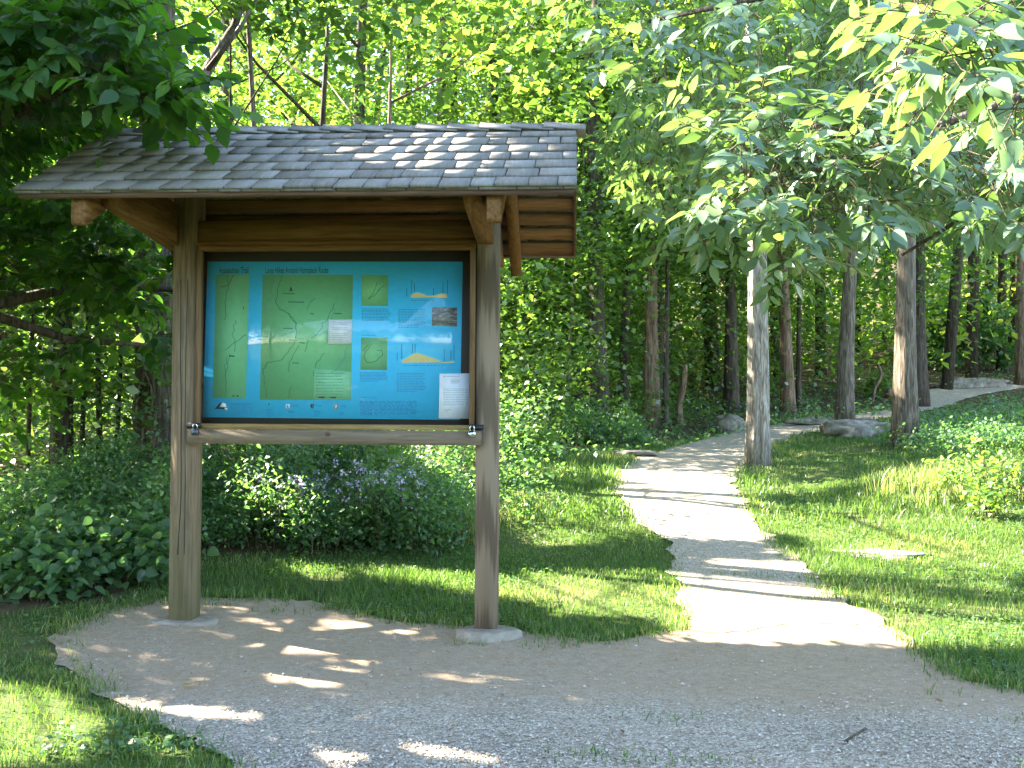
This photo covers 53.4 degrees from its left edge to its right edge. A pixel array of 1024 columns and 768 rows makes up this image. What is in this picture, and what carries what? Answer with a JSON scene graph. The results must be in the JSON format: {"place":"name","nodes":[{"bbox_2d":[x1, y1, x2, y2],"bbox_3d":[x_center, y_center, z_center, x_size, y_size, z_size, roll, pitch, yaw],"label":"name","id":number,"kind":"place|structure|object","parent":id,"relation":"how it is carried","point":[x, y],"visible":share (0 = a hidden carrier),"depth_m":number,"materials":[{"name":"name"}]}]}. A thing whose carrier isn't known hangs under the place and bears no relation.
{"place":"outdoors","nodes":[
{"label":"outdoors","id":0,"kind":"place"},
{"bbox_2d":[0,154,1023,767],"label":"ground","id":1,"kind":"structure","parent":0,"point":[12,610],"depth_m":7.79,"materials":[{"name":"green plant"}]},
{"bbox_2d":[2,119,123,353],"bbox_3d":[-5.985,-4.006,10.497,6.007,10.411,6.244,0,-2,0],"label":"canopy tree","id":2,"kind":"object","parent":1,"relation":"on","point":[32,175],"visible":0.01,"depth_m":10.46,"materials":[{"name":"green plant"}]},
{"bbox_2d":[0,478,133,608],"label":"broadleaf weeds","id":3,"kind":"object","parent":1,"relation":"on","point":[49,562],"visible":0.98,"depth_m":6.53,"materials":[{"name":"green plant"}]},
{"bbox_2d":[0,411,169,542],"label":"leafy shrub","id":4,"kind":"object","parent":1,"relation":"on","point":[84,475],"visible":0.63,"depth_m":8.16,"materials":[{"name":"green plant"}]},
{"bbox_2d":[79,221,96,456],"bbox_3d":[-4.024,-2.816,10.157,0.471,8.202,0.112,1,-2,-27],"label":"slender tree","id":5,"kind":"object","parent":1,"relation":"on","point":[82,436],"visible":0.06,"depth_m":9.98,"materials":[{"name":"brown plant"}]},
{"bbox_2d":[41,25,189,402],"bbox_3d":[-9.672,-8.504,21.230,6.752,18.182,6.921,0,-2,16],"label":"woodland tree","id":6,"kind":"object","parent":1,"relation":"on","point":[53,323],"depth_m":20.88,"materials":[{"name":"brown plant"}]},
{"bbox_2d":[114,120,126,452],"bbox_3d":[-3.859,-2.808,10.110,0.226,8.201,0.135,0,-2,26],"label":"slender tree","id":7,"kind":"object","parent":1,"relation":"on","point":[118,395],"visible":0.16,"depth_m":10.07,"materials":[{"name":"brown plant"}]},
{"bbox_2d":[0,96,248,480],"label":"slender tree","id":8,"kind":"object","parent":1,"relation":"on","point":[28,405],"visible":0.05,"depth_m":9.82,"materials":[{"name":"green plant"}]},
{"bbox_2d":[30,501,219,589],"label":"broadleaf weeds","id":9,"kind":"object","parent":1,"relation":"on","point":[147,559],"visible":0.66,"depth_m":6.86,"materials":[{"name":"green plant"}]},
{"bbox_2d":[0,0,264,448],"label":"leafy tree","id":10,"kind":"object","parent":1,"relation":"on","point":[111,61],"visible":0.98,"depth_m":6.39,"materials":[{"name":"green plant"}]},
{"bbox_2d":[0,0,285,435],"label":"woodland tree","id":11,"kind":"object","parent":1,"relation":"on","point":[211,48],"visible":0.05,"depth_m":15.71,"materials":[{"name":"green plant"}]},
{"bbox_2d":[0,0,325,471],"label":"broadleaf tree","id":12,"kind":"object","parent":1,"relation":"on","point":[65,420],"visible":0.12,"depth_m":9.71,"materials":[{"name":"green plant"}]},
{"bbox_2d":[73,440,254,559],"bbox_3d":[-2.744,0.870,8.333,1.344,1.037,2.452,0,-2,0],"label":"leafy shrub","id":13,"kind":"object","parent":1,"relation":"on","point":[157,487],"visible":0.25,"depth_m":8.02,"materials":[{"name":"green plant"}]},
{"bbox_2d":[0,0,335,471],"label":"slender tree","id":14,"kind":"object","parent":1,"relation":"on","point":[63,384],"visible":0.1,"depth_m":9.66,"materials":[{"name":"green plant"}]},
{"bbox_2d":[133,0,257,472],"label":"broadleaf tree","id":15,"kind":"object","parent":1,"relation":"on","point":[229,36],"visible":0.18,"depth_m":9.74,"materials":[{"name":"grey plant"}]},
{"bbox_2d":[7,0,436,469],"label":"tree","id":16,"kind":"object","parent":1,"relation":"on","point":[140,375],"visible":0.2,"depth_m":10.02,"materials":[{"name":"green plant"}]},
{"bbox_2d":[0,0,456,466],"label":"broadleaf tree","id":17,"kind":"object","parent":1,"relation":"on","point":[315,61],"visible":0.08,"depth_m":10.20,"materials":[{"name":"green plant"}]},
{"bbox_2d":[42,0,464,458],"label":"slender tree","id":18,"kind":"object","parent":1,"relation":"on","point":[331,11],"visible":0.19,"depth_m":10.13,"materials":[{"name":"green plant"}]},
{"bbox_2d":[117,0,426,252],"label":"woodland tree","id":19,"kind":"object","parent":1,"relation":"on","point":[224,88],"visible":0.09,"depth_m":18.17,"materials":[{"name":"green plant"}]},
{"bbox_2d":[201,429,365,559],"bbox_3d":[-1.953,0.746,8.783,1.496,1.333,2.224,0,-2,0],"label":"flowering shrub","id":20,"kind":"object","parent":1,"relation":"on","point":[267,468],"visible":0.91,"depth_m":8.23,"materials":[{"name":"green plant"}]},
{"bbox_2d":[137,0,549,125],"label":"woodland tree","id":21,"kind":"object","parent":1,"relation":"on","point":[399,107],"visible":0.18,"depth_m":16.47,"materials":[{"name":"green plant"}]},
{"bbox_2d":[264,444,508,562],"bbox_3d":[-1.015,0.701,8.889,1.981,1.480,2.208,0,-2,0],"label":"flowering shrub","id":22,"kind":"object","parent":1,"relation":"on","point":[399,495],"visible":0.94,"depth_m":8.41,"materials":[{"name":"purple plant"}]},
{"bbox_2d":[202,0,578,457],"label":"broadleaf tree","id":23,"kind":"object","parent":1,"relation":"on","point":[456,17],"visible":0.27,"depth_m":12.56,"materials":[{"name":"green plant"}]},
{"bbox_2d":[258,0,570,124],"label":"woodland tree","id":24,"kind":"object","parent":1,"relation":"on","point":[411,63],"visible":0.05,"depth_m":23.18,"materials":[{"name":"green plant"}]},
{"bbox_2d":[111,0,743,332],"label":"tree","id":25,"kind":"object","parent":1,"relation":"on","point":[297,95],"visible":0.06,"depth_m":21.47,"materials":[{"name":"green plant"}]},
{"bbox_2d":[0,73,896,528],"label":"undergrowth","id":26,"kind":"object","parent":1,"relation":"on","point":[542,365],"visible":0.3,"depth_m":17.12,"materials":[{"name":"green plant"}]},
{"bbox_2d":[196,0,706,466],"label":"broadleaf tree","id":27,"kind":"object","parent":1,"relation":"on","point":[567,116],"visible":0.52,"depth_m":11.41,"materials":[{"name":"green plant"}]},
{"bbox_2d":[406,498,513,547],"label":"tall grass","id":28,"kind":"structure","parent":1,"relation":"on","point":[471,536],"depth_m":8.68,"materials":[{"name":"green plant"}]},
{"bbox_2d":[278,0,701,206],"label":"woodland tree","id":29,"kind":"object","parent":1,"relation":"on","point":[516,110],"visible":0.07,"depth_m":18.19,"materials":[{"name":"green plant"}]},
{"bbox_2d":[448,431,558,458],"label":"tall grass","id":30,"kind":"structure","parent":1,"relation":"on","point":[507,446],"depth_m":14.03,"materials":[{"name":"green plant"}]},
{"bbox_2d":[0,463,1018,761],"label":"leaf litter","id":31,"kind":"object","parent":1,"relation":"on","point":[372,671],"visible":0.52,"depth_m":5.29,"materials":[{"name":"brown plant"}]},
{"bbox_2d":[0,357,1023,555],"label":"ground cover","id":32,"kind":"object","parent":1,"relation":"on","point":[1016,410],"visible":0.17,"depth_m":16.59,"materials":[{"name":"green plant"}]},
{"bbox_2d":[3,425,1023,758],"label":"clover","id":33,"kind":"object","parent":1,"relation":"on","point":[145,739],"visible":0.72,"depth_m":6.26,"materials":[{"name":"green plant"}]},
{"bbox_2d":[18,0,1023,396],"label":"forest","id":34,"kind":"object","parent":1,"relation":"on","point":[928,318],"visible":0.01,"depth_m":27.97,"materials":[{"name":"green plant"}]},
{"bbox_2d":[465,406,576,461],"bbox_3d":[0.105,0.694,14.107,1.647,0.841,1.825,0,-2,0],"label":"leafy shrub","id":35,"kind":"object","parent":1,"relation":"on","point":[540,435],"visible":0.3,"depth_m":13.92,"materials":[{"name":"green plant"}]},
{"bbox_2d":[47,597,1023,767],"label":"forecourt","id":36,"kind":"structure","parent":1,"relation":"on","point":[293,632],"depth_m":4.99,"materials":[{"name":"grey gravel"}]},
{"bbox_2d":[12,122,585,642],"bbox_3d":[-1.027,0.100,6.123,2.925,3.352,2.161,0,-2,3],"label":"information kiosk","id":37,"kind":"object","parent":36,"relation":"on","point":[480,200],"visible":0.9,"depth_m":6.01,"materials":[{"name":"brown wood"}]},
{"bbox_2d":[191,424,198,435],"bbox_3d":[-1.880,0.271,6.038,0.039,0.069,0.017,0,-2,3],"label":"padlock","id":38,"kind":"object","parent":37,"relation":"hanging from","point":[195,432],"visible":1,"depth_m":6.03,"materials":[{"name":"silver metal"}]},
{"bbox_2d":[203,262,462,419],"bbox_3d":[-1.082,-0.264,6.115,1.573,0.951,0.003,0,-2,3],"label":"map poster","id":39,"kind":"object","parent":37,"relation":"attached to","point":[270,352],"visible":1,"depth_m":6.12,"materials":[{"name":"printed paper"},{"name":"ink"},{"name":"soft ink"}]},
{"bbox_2d":[328,320,351,343],"bbox_3d":[-1.032,-0.313,6.110,0.146,0.147,0.004,0,-2,5],"label":"paper notice","id":40,"kind":"object","parent":39,"relation":"attached to","point":[339,331],"visible":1,"depth_m":6.11,"materials":[{"name":"white paper"}]},
{"bbox_2d":[439,373,468,418],"bbox_3d":[-0.341,0.071,6.057,0.189,0.270,0.005,0,-2,5],"label":"paper notice","id":41,"kind":"object","parent":37,"relation":"attached to","point":[453,396],"visible":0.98,"depth_m":6.06,"materials":[{"name":"white paper"}]},
{"bbox_2d":[469,426,475,437],"bbox_3d":[-0.233,0.277,5.937,0.039,0.069,0.017,0,-2,3],"label":"padlock","id":42,"kind":"object","parent":37,"relation":"hanging from","point":[472,434],"visible":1,"depth_m":5.93,"materials":[{"name":"metal"}]},
{"bbox_2d":[843,727,866,742],"bbox_3d":[1.440,1.468,4.266,0.014,0.016,0.247,-1,-2,39],"label":"fallen twig","id":43,"kind":"object","parent":36,"relation":"on","point":[853,735],"visible":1,"depth_m":4.24,"materials":[{"name":"brown wood"}]},
{"bbox_2d":[413,0,694,411],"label":"leaning tree","id":44,"kind":"object","parent":1,"relation":"on","point":[576,396],"visible":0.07,"depth_m":19.76,"materials":[{"name":"green plant"}]},
{"bbox_2d":[454,1,661,416],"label":"slender tree","id":45,"kind":"object","parent":1,"relation":"on","point":[586,187],"visible":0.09,"depth_m":18.93,"materials":[{"name":"green plant"}]},
{"bbox_2d":[415,0,712,417],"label":"broadleaf tree","id":46,"kind":"object","parent":1,"relation":"on","point":[534,54],"visible":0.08,"depth_m":19.04,"materials":[{"name":"green plant"}]},
{"bbox_2d":[564,140,584,410],"bbox_3d":[1.060,-1.667,17.398,0.426,5.404,0.178,-1,-2,32],"label":"slender tree","id":47,"kind":"object","parent":1,"relation":"on","point":[571,320],"visible":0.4,"depth_m":17.41,"materials":[{"name":"brown plant"}]},
{"bbox_2d":[442,0,747,431],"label":"woodland tree","id":48,"kind":"object","parent":1,"relation":"on","point":[591,157],"visible":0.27,"depth_m":17.37,"materials":[{"name":"green plant"}]},
{"bbox_2d":[541,391,657,447],"bbox_3d":[1.309,0.539,15.944,1.994,0.957,1.912,0,-2,0],"label":"leafy shrub","id":49,"kind":"object","parent":1,"relation":"on","point":[626,422],"visible":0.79,"depth_m":15.66,"materials":[{"name":"green plant"}]},
{"bbox_2d":[480,0,780,415],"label":"broadleaf tree","id":50,"kind":"object","parent":1,"relation":"on","point":[622,330],"visible":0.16,"depth_m":18.83,"materials":[{"name":"green plant"}]},
{"bbox_2d":[608,450,656,455],"bbox_3d":[1.719,0.994,14.425,0.657,0.124,0.446,1,-2,-21],"label":"flat stone","id":51,"kind":"object","parent":1,"relation":"on","point":[640,452],"visible":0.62,"depth_m":14.28,"materials":[{"name":"grey stone"}]},
{"bbox_2d":[460,0,838,427],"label":"broadleaf tree","id":52,"kind":"object","parent":1,"relation":"on","point":[651,334],"visible":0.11,"depth_m":18.12,"materials":[{"name":"green plant"}]},
{"bbox_2d":[499,0,810,411],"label":"woodland tree","id":53,"kind":"object","parent":1,"relation":"on","point":[660,312],"visible":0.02,"depth_m":20.91,"materials":[{"name":"green plant"}]},
{"bbox_2d":[571,8,746,326],"bbox_3d":[3.986,-7.710,26.062,6.254,15.932,7.161,1,-2,-35],"label":"woodland tree","id":54,"kind":"object","parent":1,"relation":"on","point":[708,283],"visible":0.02,"depth_m":25.33,"materials":[{"name":"green plant"}]},
{"bbox_2d":[661,3,672,428],"bbox_3d":[2.764,-3.108,18.209,0.161,8.203,0.290,-1,-2,27],"label":"slender tree","id":55,"kind":"object","parent":1,"relation":"on","point":[665,396],"visible":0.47,"depth_m":18.02,"materials":[{"name":"brown plant"}]},
{"bbox_2d":[676,365,687,425],"bbox_3d":[3.065,0.305,18.503,0.224,1.311,0.272,0,-2,0],"label":"tree stub","id":56,"kind":"object","parent":1,"relation":"on","point":[682,391],"visible":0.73,"depth_m":18.48,"materials":[{"name":"brown wood"}]},
{"bbox_2d":[430,0,947,467],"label":"furrowed tree","id":57,"kind":"object","parent":1,"relation":"on","point":[757,449],"visible":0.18,"depth_m":13.15,"materials":[{"name":"green plant"}]},
{"bbox_2d":[714,414,745,432],"bbox_3d":[3.756,0.731,17.525,0.516,0.420,0.550,1,-2,-9],"label":"boulder","id":58,"kind":"object","parent":1,"relation":"on","point":[725,422],"visible":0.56,"depth_m":17.30,"materials":[{"name":"grey stone"}]},
{"bbox_2d":[603,0,879,413],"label":"broadleaf tree","id":59,"kind":"object","parent":1,"relation":"on","point":[730,395],"visible":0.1,"depth_m":20.75,"materials":[{"name":"green plant"}]},
{"bbox_2d":[532,0,1023,316],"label":"overhanging tree","id":60,"kind":"object","parent":1,"relation":"on","point":[983,71],"visible":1,"depth_m":5.24,"materials":[{"name":"green plant"}]},
{"bbox_2d":[673,0,888,411],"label":"broadleaf tree","id":61,"kind":"object","parent":1,"relation":"on","point":[786,363],"visible":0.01,"depth_m":21.09,"materials":[{"name":"beige plant"}]},
{"bbox_2d":[618,0,959,290],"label":"woodland tree","id":62,"kind":"object","parent":1,"relation":"on","point":[926,248],"depth_m":21.56,"materials":[{"name":"green plant"}]},
{"bbox_2d":[792,70,801,407],"bbox_3d":[6.146,-3.859,21.960,0.239,9.201,0.202,-1,-2,44],"label":"slender tree","id":63,"kind":"object","parent":1,"relation":"on","point":[798,369],"visible":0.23,"depth_m":21.80,"materials":[{"name":"brown plant"}]},
{"bbox_2d":[783,416,877,424],"bbox_3d":[5.551,0.652,17.756,1.681,0.170,0.449,0,-2,0],"label":"stone step","id":64,"kind":"object","parent":1,"relation":"on","point":[815,421],"visible":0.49,"depth_m":17.64,"materials":[{"name":"grey stone"}]},
{"bbox_2d":[662,0,1007,419],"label":"broadleaf tree","id":65,"kind":"object","parent":1,"relation":"on","point":[845,390],"visible":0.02,"depth_m":17.59,"materials":[{"name":"grey plant"}]},
{"bbox_2d":[819,419,890,438],"bbox_3d":[5.241,0.716,15.604,1.041,0.352,0.941,-1,-2,36],"label":"boulder","id":66,"kind":"object","parent":1,"relation":"on","point":[845,428],"visible":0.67,"depth_m":15.34,"materials":[{"name":"grey stone"}]},
{"bbox_2d":[717,0,1022,448],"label":"broadleaf tree","id":67,"kind":"object","parent":1,"relation":"on","point":[905,406],"visible":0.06,"depth_m":13.75,"materials":[{"name":"grey plant"}]},
{"bbox_2d":[855,366,892,398],"bbox_3d":[8.558,0.013,23.988,1.036,0.877,1.074,0,-2,0],"label":"young bush","id":68,"kind":"object","parent":1,"relation":"on","point":[884,384],"visible":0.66,"depth_m":23.90,"materials":[{"name":"green plant"}]},
{"bbox_2d":[871,364,882,401],"bbox_3d":[8.330,0.071,23.273,0.322,1.064,0.112,0,-2,-7],"label":"snag","id":69,"kind":"object","parent":1,"relation":"on","point":[877,383],"visible":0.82,"depth_m":23.26,"materials":[{"name":"brown wood"}]},
{"bbox_2d":[833,548,930,561],"bbox_3d":[3.082,1.416,8.443,0.814,0.077,0.619,0,-2,0],"label":"flat stone","id":70,"kind":"object","parent":1,"relation":"on","point":[897,554],"visible":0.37,"depth_m":8.34,"materials":[{"name":"grey stone"}]},
{"bbox_2d":[880,388,891,400],"bbox_3d":[8.560,0.339,23.417,0.299,0.493,0.378,0,-2,0],"label":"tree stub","id":71,"kind":"object","parent":1,"relation":"on","point":[888,391],"visible":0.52,"depth_m":23.30,"materials":[{"name":"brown wood"}]},
{"bbox_2d":[803,0,1023,406],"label":"woodland tree","id":72,"kind":"object","parent":1,"relation":"on","point":[922,279],"visible":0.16,"depth_m":21.82,"materials":[{"name":"green plant"}]},
{"bbox_2d":[860,463,969,495],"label":"tall grass","id":73,"kind":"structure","parent":1,"relation":"on","point":[901,484],"depth_m":10.67,"materials":[{"name":"green plant"}]},
{"bbox_2d":[861,406,1023,458],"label":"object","id":74,"kind":"object","parent":1,"relation":"on","point":[940,433],"visible":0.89,"depth_m":12.94,"materials":[{"name":"green plant"}]},
{"bbox_2d":[908,476,1008,510],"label":"tall grass","id":75,"kind":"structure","parent":1,"relation":"on","point":[954,491],"depth_m":9.97,"materials":[{"name":"green plant"}]},
{"bbox_2d":[925,273,1014,371],"bbox_3d":[13.121,-1.827,29.826,2.722,3.166,3.220,0,-2,0],"label":"leafy shrub","id":76,"kind":"object","parent":1,"relation":"on","point":[983,344],"visible":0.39,"depth_m":28.86,"materials":[{"name":"green plant"}]},
{"bbox_2d":[921,431,1023,504],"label":"tall weeds","id":77,"kind":"object","parent":1,"relation":"on","point":[1002,478],"visible":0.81,"depth_m":10.20,"materials":[{"name":"green plant"}]},
{"bbox_2d":[924,33,1023,384],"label":"broadleaf tree","id":78,"kind":"object","parent":1,"relation":"on","point":[1018,357],"visible":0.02,"depth_m":25.83,"materials":[{"name":"beige plant"}]},
{"bbox_2d":[940,86,1023,259],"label":"woodland tree","id":79,"kind":"object","parent":1,"relation":"on","point":[1003,205],"visible":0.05,"depth_m":24.47,"materials":[{"name":"green plant"}]},
{"bbox_2d":[942,469,1023,523],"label":"tall weeds","id":80,"kind":"object","parent":1,"relation":"on","point":[985,500],"visible":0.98,"depth_m":9.22,"materials":[{"name":"green plant"}]},
{"bbox_2d":[179,0,1012,125],"label":"sky","id":81,"kind":"structure","parent":0,"point":[333,0],"materials":[{"name":"white"}]},
{"bbox_2d":[613,382,1023,632],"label":"gravel path","id":82,"kind":"structure","parent":0,"point":[679,494],"depth_m":8.75,"materials":[{"name":"gravel"}]},
{"bbox_2d":[934,378,1010,388],"bbox_3d":[11.582,0.021,25.616,2.284,0.344,0.806,1,-2,-8],"label":"rock","id":83,"kind":"object","parent":82,"relation":"on","point":[986,383],"visible":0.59,"depth_m":25.29,"materials":[{"name":"grey stone"}]}
]}

